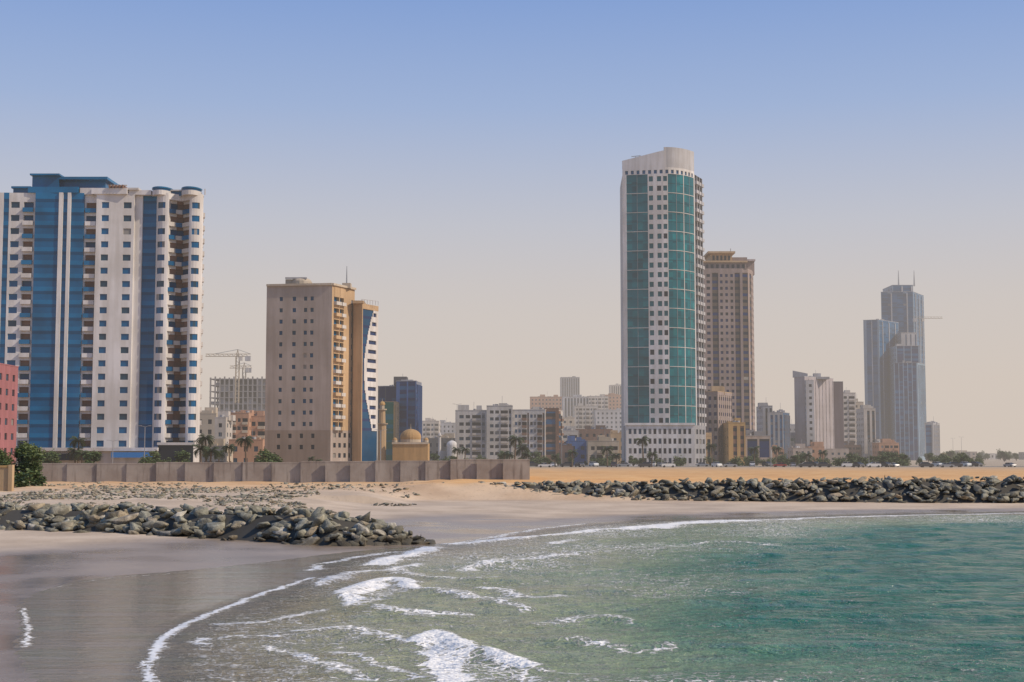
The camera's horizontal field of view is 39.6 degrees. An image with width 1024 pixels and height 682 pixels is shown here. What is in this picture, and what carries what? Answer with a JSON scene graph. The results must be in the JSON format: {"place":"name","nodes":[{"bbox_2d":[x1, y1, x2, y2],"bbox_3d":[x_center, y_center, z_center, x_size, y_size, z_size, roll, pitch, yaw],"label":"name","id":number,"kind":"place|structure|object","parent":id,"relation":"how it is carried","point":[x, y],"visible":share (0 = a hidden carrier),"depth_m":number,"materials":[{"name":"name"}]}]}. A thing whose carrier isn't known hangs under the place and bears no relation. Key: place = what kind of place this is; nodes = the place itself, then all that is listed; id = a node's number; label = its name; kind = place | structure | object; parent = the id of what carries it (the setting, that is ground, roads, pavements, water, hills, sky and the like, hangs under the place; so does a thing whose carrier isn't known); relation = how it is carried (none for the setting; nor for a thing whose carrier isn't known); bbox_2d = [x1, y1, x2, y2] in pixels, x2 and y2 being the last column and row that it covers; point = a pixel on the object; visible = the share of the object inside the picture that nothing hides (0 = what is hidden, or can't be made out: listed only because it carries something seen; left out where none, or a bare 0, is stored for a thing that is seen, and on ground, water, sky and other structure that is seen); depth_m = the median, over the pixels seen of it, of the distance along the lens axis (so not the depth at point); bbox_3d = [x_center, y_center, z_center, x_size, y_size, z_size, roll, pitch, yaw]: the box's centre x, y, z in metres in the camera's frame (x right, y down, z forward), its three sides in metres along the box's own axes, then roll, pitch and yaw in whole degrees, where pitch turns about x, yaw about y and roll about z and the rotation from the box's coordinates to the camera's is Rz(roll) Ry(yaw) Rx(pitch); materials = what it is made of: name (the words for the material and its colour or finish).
{"place":"outdoors","nodes":[
{"label":"outdoors","id":0,"kind":"place"},
{"bbox_2d":[205,349,250,402],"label":"tower crane","id":1,"kind":"object","parent":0,"point":[247,358],"visible":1,"depth_m":790.92,"materials":[{"name":"paint"}]},
{"bbox_2d":[0,459,1023,681],"bbox_3d":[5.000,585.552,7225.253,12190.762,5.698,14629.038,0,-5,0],"label":"ground","id":2,"kind":"structure","parent":0,"point":[440,512],"depth_m":170.08,"materials":[{"name":"beige sand"}]},
{"bbox_2d":[0,448,13,463],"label":"tree","id":3,"kind":"object","parent":2,"relation":"on","point":[5,456],"visible":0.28,"depth_m":230.35,"materials":[{"name":"green plant"}]},
{"bbox_2d":[0,465,14,490],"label":"garden wall","id":4,"kind":"structure","parent":2,"relation":"on","point":[6,477],"depth_m":204.04,"materials":[{"name":"beige concrete"}]},
{"bbox_2d":[0,363,18,461],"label":"pink apartment block","id":5,"kind":"structure","parent":2,"relation":"on","point":[8,397],"depth_m":328.05,"materials":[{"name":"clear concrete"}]},
{"bbox_2d":[0,441,45,473],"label":"tree","id":6,"kind":"object","parent":2,"relation":"on","point":[28,455],"visible":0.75,"depth_m":219.98,"materials":[{"name":"green plant"}]},
{"bbox_2d":[14,468,33,487],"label":"shrub","id":7,"kind":"object","parent":2,"relation":"on","point":[24,478],"visible":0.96,"depth_m":214.39,"materials":[{"name":"green plant"}]},
{"bbox_2d":[15,469,46,485],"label":"shrub","id":8,"kind":"object","parent":2,"relation":"on","point":[38,480],"visible":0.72,"depth_m":219.29,"materials":[{"name":"green plant"}]},
{"bbox_2d":[43,449,61,462],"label":"tree","id":9,"kind":"object","parent":2,"relation":"on","point":[52,457],"visible":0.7,"depth_m":317.23,"materials":[{"name":"green plant"}]},
{"bbox_2d":[65,448,82,462],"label":"tree","id":10,"kind":"object","parent":2,"relation":"on","point":[72,450],"visible":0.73,"depth_m":343.53,"materials":[{"name":"green plant"}]},
{"bbox_2d":[69,436,86,462],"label":"palm tree","id":11,"kind":"object","parent":2,"relation":"on","point":[73,443],"visible":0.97,"depth_m":344.84,"materials":[{"name":"green plant"}]},
{"bbox_2d":[73,450,89,462],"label":"tree","id":12,"kind":"object","parent":2,"relation":"on","point":[77,454],"visible":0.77,"depth_m":340.28,"materials":[{"name":"green plant"}]},
{"bbox_2d":[83,448,101,462],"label":"tree","id":13,"kind":"object","parent":2,"relation":"on","point":[91,457],"visible":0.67,"depth_m":310.61,"materials":[{"name":"green plant"}]},
{"bbox_2d":[0,173,205,465],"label":"residential tower","id":14,"kind":"structure","parent":2,"relation":"on","point":[101,303],"depth_m":361.14,"materials":[{"name":"painted concrete"},{"name":"glass"}]},
{"bbox_2d":[138,449,160,462],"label":"tree","id":15,"kind":"object","parent":2,"relation":"on","point":[155,455],"visible":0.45,"depth_m":340.69,"materials":[{"name":"green plant"}]},
{"bbox_2d":[173,448,190,461],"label":"tree","id":16,"kind":"object","parent":2,"relation":"on","point":[182,455],"visible":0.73,"depth_m":335.77,"materials":[{"name":"green plant"}]},
{"bbox_2d":[0,509,393,544],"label":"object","id":17,"kind":"object","parent":2,"relation":"on","point":[247,531],"visible":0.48,"depth_m":115.22,"materials":[{"name":"grey stone"}]},
{"bbox_2d":[191,444,208,461],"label":"palm tree","id":18,"kind":"object","parent":2,"relation":"on","point":[200,448],"visible":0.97,"depth_m":328.77,"materials":[{"name":"green plant"}]},
{"bbox_2d":[195,433,213,461],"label":"palm tree","id":19,"kind":"object","parent":2,"relation":"on","point":[202,438],"visible":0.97,"depth_m":348.88,"materials":[{"name":"green plant"}]},
{"bbox_2d":[199,407,217,461],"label":"cream house","id":20,"kind":"structure","parent":2,"relation":"on","point":[208,415],"depth_m":519.34,"materials":[{"name":"beige concrete"}]},
{"bbox_2d":[0,480,419,512],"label":"beach rubble","id":21,"kind":"object","parent":2,"relation":"on","point":[41,495],"visible":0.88,"depth_m":186.94,"materials":[{"name":"grey stone"}]},
{"bbox_2d":[201,446,220,461],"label":"palm tree","id":22,"kind":"object","parent":2,"relation":"on","point":[211,451],"visible":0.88,"depth_m":343.59,"materials":[{"name":"green plant"}]},
{"bbox_2d":[201,439,232,461],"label":"shop building","id":23,"kind":"structure","parent":2,"relation":"on","point":[220,443],"depth_m":440.78,"materials":[{"name":"beige concrete"}]},
{"bbox_2d":[0,501,435,545],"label":"rock groyne","id":24,"kind":"object","parent":2,"relation":"on","point":[109,521],"visible":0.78,"depth_m":116.72,"materials":[{"name":"grey stone"}]},
{"bbox_2d":[214,411,235,442],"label":"cream house","id":25,"kind":"structure","parent":2,"relation":"on","point":[224,420],"depth_m":500.44,"materials":[{"name":"beige concrete"}]},
{"bbox_2d":[221,443,235,461],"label":"palm tree","id":26,"kind":"object","parent":2,"relation":"on","point":[230,448],"visible":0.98,"depth_m":328.79,"materials":[{"name":"green plant"}]},
{"bbox_2d":[209,376,265,411],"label":"concrete frame building","id":27,"kind":"structure","parent":2,"relation":"on","point":[252,394],"depth_m":820.72,"materials":[{"name":"grey concrete"}]},
{"bbox_2d":[230,363,251,378],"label":"tower crane","id":28,"kind":"object","parent":27,"relation":"on","point":[248,370],"visible":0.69,"depth_m":840.34,"materials":[{"name":"paint"}]},
{"bbox_2d":[230,410,254,438],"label":"terracotta apartment building","id":29,"kind":"structure","parent":2,"relation":"on","point":[242,424],"depth_m":539.47,"materials":[{"name":"orange concrete"}]},
{"bbox_2d":[235,435,253,461],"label":"palm tree","id":30,"kind":"object","parent":2,"relation":"on","point":[247,440],"visible":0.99,"depth_m":348.65,"materials":[{"name":"green plant"}]},
{"bbox_2d":[229,428,264,461],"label":"shop building","id":31,"kind":"structure","parent":2,"relation":"on","point":[258,444],"depth_m":468.69,"materials":[{"name":"beige concrete"}]},
{"bbox_2d":[251,409,264,438],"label":"terracotta apartment building","id":32,"kind":"structure","parent":2,"relation":"on","point":[258,422],"depth_m":544.34,"materials":[{"name":"orange concrete"}]},
{"bbox_2d":[254,448,282,461],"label":"tree","id":33,"kind":"object","parent":2,"relation":"on","point":[265,457],"visible":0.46,"depth_m":305.61,"materials":[{"name":"green plant"}]},
{"bbox_2d":[37,459,529,482],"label":"concrete sea wall","id":34,"kind":"structure","parent":2,"relation":"on","point":[376,471],"depth_m":238.12,"materials":[{"name":"grey concrete"}]},
{"bbox_2d":[265,268,378,461],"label":"beige apartment building","id":35,"kind":"structure","parent":2,"relation":"on","point":[321,393],"depth_m":403.23,"materials":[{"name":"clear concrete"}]},
{"bbox_2d":[377,377,421,459],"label":"blue glass office building","id":36,"kind":"structure","parent":2,"relation":"on","point":[401,397],"depth_m":572.31,"materials":[{"name":"glass"}]},
{"bbox_2d":[378,399,429,460],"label":"mosque","id":37,"kind":"structure","parent":2,"relation":"on","point":[410,446],"depth_m":449.38,"materials":[{"name":"beige stone"}]},
{"bbox_2d":[422,417,440,437],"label":"distant apartment block","id":38,"kind":"structure","parent":2,"relation":"on","point":[430,428],"depth_m":998.45,"materials":[{"name":"white concrete"}]},
{"bbox_2d":[430,453,440,460],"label":"tree","id":39,"kind":"object","parent":2,"relation":"on","point":[435,456],"visible":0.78,"depth_m":504.72,"materials":[{"name":"green plant"}]},
{"bbox_2d":[422,432,454,460],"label":"shop building","id":40,"kind":"structure","parent":2,"relation":"on","point":[446,438],"depth_m":618.52,"materials":[{"name":"beige concrete"}]},
{"bbox_2d":[440,418,454,433],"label":"distant apartment block","id":41,"kind":"structure","parent":2,"relation":"on","point":[446,426],"depth_m":1048.32,"materials":[{"name":"white concrete"}]},
{"bbox_2d":[437,432,463,460],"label":"white mosque","id":42,"kind":"structure","parent":2,"relation":"on","point":[451,444],"depth_m":518.00,"materials":[{"name":"concrete"}]},
{"bbox_2d":[455,402,563,461],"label":"white apartment block","id":43,"kind":"structure","parent":2,"relation":"on","point":[537,429],"depth_m":599.08,"materials":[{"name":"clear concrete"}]},
{"bbox_2d":[507,435,524,458],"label":"palm tree","id":44,"kind":"object","parent":2,"relation":"on","point":[514,440],"visible":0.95,"depth_m":438.57,"materials":[{"name":"green plant"}]},
{"bbox_2d":[516,444,530,458],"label":"palm tree","id":45,"kind":"object","parent":2,"relation":"on","point":[525,449],"visible":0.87,"depth_m":468.29,"materials":[{"name":"green plant"}]},
{"bbox_2d":[530,452,541,459],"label":"tree","id":46,"kind":"object","parent":2,"relation":"on","point":[537,454],"visible":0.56,"depth_m":520.02,"materials":[{"name":"green plant"}]},
{"bbox_2d":[530,395,561,410],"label":"distant apartment block","id":47,"kind":"structure","parent":2,"relation":"on","point":[555,401],"depth_m":1299.74,"materials":[{"name":"beige concrete"}]},
{"bbox_2d":[559,443,572,464],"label":"building","id":48,"kind":"structure","parent":2,"relation":"on","point":[566,447],"depth_m":538.47,"materials":[{"name":"grey concrete"}]},
{"bbox_2d":[563,416,574,425],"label":"distant apartment block","id":49,"kind":"structure","parent":2,"relation":"on","point":[568,420],"depth_m":898.86,"materials":[{"name":"beige concrete"}]},
{"bbox_2d":[560,376,579,396],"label":"distant apartment block","id":50,"kind":"structure","parent":2,"relation":"on","point":[569,386],"depth_m":1651.16,"materials":[{"name":"beige concrete"}]},
{"bbox_2d":[563,422,578,442],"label":"building","id":51,"kind":"structure","parent":2,"relation":"on","point":[570,430],"depth_m":638.79,"materials":[{"name":"white concrete"}]},
{"bbox_2d":[567,449,577,466],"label":"palm tree","id":52,"kind":"object","parent":2,"relation":"on","point":[570,451],"visible":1,"depth_m":468.34,"materials":[{"name":"green plant"}]},
{"bbox_2d":[562,395,588,416],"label":"distant apartment block","id":53,"kind":"structure","parent":2,"relation":"on","point":[568,403],"depth_m":1249.82,"materials":[{"name":"beige concrete"}]},
{"bbox_2d":[566,436,585,464],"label":"building","id":54,"kind":"structure","parent":2,"relation":"on","point":[579,443],"depth_m":568.48,"materials":[{"name":"blue glass"}]},
{"bbox_2d":[573,403,596,428],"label":"distant apartment block","id":55,"kind":"structure","parent":2,"relation":"on","point":[583,415],"depth_m":1149.01,"materials":[{"name":"beige concrete"}]},
{"bbox_2d":[576,418,612,440],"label":"building","id":56,"kind":"structure","parent":2,"relation":"on","point":[588,433],"depth_m":658.76,"materials":[{"name":"beige concrete"}]},
{"bbox_2d":[587,394,607,409],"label":"distant apartment block","id":57,"kind":"structure","parent":2,"relation":"on","point":[600,402],"depth_m":1319.88,"materials":[{"name":"beige concrete"}]},
{"bbox_2d":[586,435,618,464],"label":"building","id":58,"kind":"structure","parent":2,"relation":"on","point":[593,448],"depth_m":558.57,"materials":[{"name":"beige concrete"}]},
{"bbox_2d":[600,446,612,466],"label":"palm tree","id":59,"kind":"object","parent":2,"relation":"on","point":[604,450],"visible":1,"depth_m":468.09,"materials":[{"name":"green plant"}]},
{"bbox_2d":[593,408,620,432],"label":"distant apartment block","id":60,"kind":"structure","parent":2,"relation":"on","point":[609,419],"depth_m":1118.77,"materials":[{"name":"white concrete"}]},
{"bbox_2d":[605,393,620,409],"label":"distant apartment block","id":61,"kind":"structure","parent":2,"relation":"on","point":[614,401],"depth_m":1399.79,"materials":[{"name":"beige concrete"}]},
{"bbox_2d":[609,383,620,394],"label":"distant apartment block","id":62,"kind":"structure","parent":2,"relation":"on","point":[616,389],"depth_m":1700.99,"materials":[{"name":"beige concrete"}]},
{"bbox_2d":[609,430,621,463],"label":"building","id":63,"kind":"structure","parent":2,"relation":"on","point":[615,435],"depth_m":618.66,"materials":[{"name":"beige concrete"}]},
{"bbox_2d":[628,455,638,465],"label":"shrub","id":64,"kind":"object","parent":2,"relation":"on","point":[633,462],"visible":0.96,"depth_m":496.21,"materials":[{"name":"green plant"}]},
{"bbox_2d":[635,435,650,466],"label":"palm tree","id":65,"kind":"object","parent":2,"relation":"on","point":[642,440],"visible":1,"depth_m":468.12,"materials":[{"name":"green plant"}]},
{"bbox_2d":[646,451,657,466],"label":"palm tree","id":66,"kind":"object","parent":2,"relation":"on","point":[650,454],"visible":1,"depth_m":466.18,"materials":[{"name":"green plant"}]},
{"bbox_2d":[620,147,706,465],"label":"glass skyscraper","id":67,"kind":"structure","parent":2,"relation":"on","point":[663,332],"depth_m":523.17,"materials":[{"name":"glass"}]},
{"bbox_2d":[672,455,685,465],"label":"shrub","id":68,"kind":"object","parent":2,"relation":"on","point":[682,460],"visible":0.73,"depth_m":507.41,"materials":[{"name":"green plant"}]},
{"bbox_2d":[706,433,711,463],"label":"building","id":69,"kind":"structure","parent":2,"relation":"on","point":[708,440],"depth_m":543.70,"materials":[{"name":"beige concrete"}]},
{"bbox_2d":[706,443,716,462],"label":"palm tree","id":70,"kind":"object","parent":2,"relation":"on","point":[709,446],"visible":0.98,"depth_m":498.41,"materials":[{"name":"green plant"}]},
{"bbox_2d":[703,455,721,465],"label":"shrub","id":71,"kind":"object","parent":2,"relation":"on","point":[709,459],"visible":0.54,"depth_m":516.91,"materials":[{"name":"green plant"}]},
{"bbox_2d":[705,386,731,464],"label":"ribbed tan building","id":72,"kind":"structure","parent":2,"relation":"on","point":[718,408],"depth_m":571.23,"materials":[{"name":"concrete"}]},
{"bbox_2d":[703,248,754,430],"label":"sandstone high rise","id":73,"kind":"structure","parent":2,"relation":"on","point":[729,321],"depth_m":642.94,"materials":[{"name":"brown concrete"}]},
{"bbox_2d":[723,418,745,463],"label":"building","id":74,"kind":"structure","parent":2,"relation":"on","point":[734,439],"depth_m":558.98,"materials":[{"name":"yellow concrete"}]},
{"bbox_2d":[748,446,759,461],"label":"palm tree","id":75,"kind":"object","parent":2,"relation":"on","point":[753,449],"visible":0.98,"depth_m":496.01,"materials":[{"name":"green plant"}]},
{"bbox_2d":[745,422,770,464],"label":"building","id":76,"kind":"structure","parent":2,"relation":"on","point":[761,439],"depth_m":573.61,"materials":[{"name":"grey glass"}]},
{"bbox_2d":[756,403,772,434],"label":"blue grey office block","id":77,"kind":"structure","parent":2,"relation":"on","point":[762,409],"depth_m":760.30,"materials":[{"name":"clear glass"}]},
{"bbox_2d":[512,481,1023,502],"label":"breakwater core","id":78,"kind":"object","parent":2,"relation":"on","point":[850,491],"visible":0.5,"depth_m":203.05,"materials":[{"name":"grey stone"}]},
{"bbox_2d":[442,474,1023,502],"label":"rock breakwater","id":79,"kind":"object","parent":78,"relation":"on","point":[663,494],"visible":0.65,"depth_m":203.35,"materials":[{"name":"grey stone"}]},
{"bbox_2d":[772,445,781,463],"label":"palm tree","id":80,"kind":"object","parent":2,"relation":"on","point":[775,448],"visible":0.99,"depth_m":498.19,"materials":[{"name":"green plant"}]},
{"bbox_2d":[771,445,783,462],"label":"building","id":81,"kind":"structure","parent":2,"relation":"on","point":[780,453],"depth_m":704.17,"materials":[{"name":"beige concrete"}]},
{"bbox_2d":[767,406,790,458],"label":"blue grey office block","id":82,"kind":"structure","parent":2,"relation":"on","point":[778,421],"depth_m":739.23,"materials":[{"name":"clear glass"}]},
{"bbox_2d":[778,456,789,463],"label":"tree","id":83,"kind":"object","parent":2,"relation":"on","point":[783,460],"visible":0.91,"depth_m":516.61,"materials":[{"name":"green plant"}]},
{"bbox_2d":[787,439,811,461],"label":"building","id":84,"kind":"structure","parent":2,"relation":"on","point":[795,449],"depth_m":688.25,"materials":[{"name":"beige concrete"}]},
{"bbox_2d":[805,440,824,460],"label":"building","id":85,"kind":"structure","parent":2,"relation":"on","point":[815,446],"depth_m":696.87,"materials":[{"name":"beige concrete"}]},
{"bbox_2d":[793,370,848,462],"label":"grey slab building","id":86,"kind":"structure","parent":2,"relation":"on","point":[819,412],"depth_m":768.65,"materials":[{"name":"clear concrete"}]},
{"bbox_2d":[832,457,845,465],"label":"shrub","id":87,"kind":"object","parent":2,"relation":"on","point":[839,462],"visible":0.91,"depth_m":491.22,"materials":[{"name":"green plant"}]},
{"bbox_2d":[843,390,856,444],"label":"distant apartment block","id":88,"kind":"structure","parent":2,"relation":"on","point":[849,402],"depth_m":859.22,"materials":[{"name":"white concrete"}]},
{"bbox_2d":[844,441,860,455],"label":"building","id":89,"kind":"structure","parent":2,"relation":"on","point":[852,447],"depth_m":824.50,"materials":[{"name":"beige concrete"}]},
{"bbox_2d":[856,399,863,439],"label":"distant apartment block","id":90,"kind":"structure","parent":2,"relation":"on","point":[858,405],"depth_m":899.67,"materials":[{"name":"beige concrete"}]},
{"bbox_2d":[856,405,875,460],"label":"distant apartment block","id":91,"kind":"structure","parent":2,"relation":"on","point":[866,422],"depth_m":819.38,"materials":[{"name":"beige concrete"}]},
{"bbox_2d":[869,436,881,459],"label":"building","id":92,"kind":"structure","parent":2,"relation":"on","point":[876,441],"depth_m":810.92,"materials":[{"name":"beige concrete"}]},
{"bbox_2d":[879,453,889,462],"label":"tree","id":93,"kind":"object","parent":2,"relation":"on","point":[884,457],"visible":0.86,"depth_m":492.80,"materials":[{"name":"green plant"}]},
{"bbox_2d":[872,439,898,459],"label":"building","id":94,"kind":"structure","parent":2,"relation":"on","point":[887,445],"depth_m":751.65,"materials":[{"name":"beige concrete"}]},
{"bbox_2d":[863,270,926,459],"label":"twin glass towers","id":95,"kind":"structure","parent":2,"relation":"on","point":[894,370],"depth_m":1103.54,"materials":[{"name":"glass"}]},
{"bbox_2d":[913,316,942,336],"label":"tower crane","id":96,"kind":"object","parent":95,"relation":"on","point":[915,320],"visible":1,"depth_m":1124.01,"materials":[{"name":"paint"}]},
{"bbox_2d":[888,456,909,465],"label":"shrub","id":97,"kind":"object","parent":2,"relation":"on","point":[896,460],"visible":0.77,"depth_m":499.85,"materials":[{"name":"green plant"}]},
{"bbox_2d":[925,416,939,460],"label":"distant apartment block","id":98,"kind":"structure","parent":2,"relation":"on","point":[932,436],"depth_m":998.48,"materials":[{"name":"grey concrete"}]},
{"bbox_2d":[927,453,938,461],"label":"tree","id":99,"kind":"object","parent":2,"relation":"on","point":[931,457],"visible":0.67,"depth_m":588.56,"materials":[{"name":"green plant"}]},
{"bbox_2d":[959,454,971,462],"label":"tree","id":100,"kind":"object","parent":2,"relation":"on","point":[965,459],"visible":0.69,"depth_m":505.98,"materials":[{"name":"green plant"}]},
{"bbox_2d":[996,449,1010,461],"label":"tree","id":101,"kind":"object","parent":2,"relation":"on","point":[1003,454],"visible":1,"depth_m":854.13,"materials":[{"name":"green plant"}]},
{"bbox_2d":[0,0,1023,453],"label":"sky","id":102,"kind":"structure","parent":0,"point":[461,160],"materials":[{"name":"blue"}]},
{"bbox_2d":[12,511,1023,681],"bbox_3d":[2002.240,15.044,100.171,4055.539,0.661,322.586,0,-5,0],"label":"sea water","id":103,"kind":"structure","parent":0,"point":[909,597],"depth_m":64.03,"materials":[{"name":"teal liquid"}]},
{"bbox_2d":[530,466,1023,466],"bbox_3d":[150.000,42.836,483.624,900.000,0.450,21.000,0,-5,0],"label":"pavement","id":104,"kind":"structure","parent":0,"point":[769,466],"depth_m":488.12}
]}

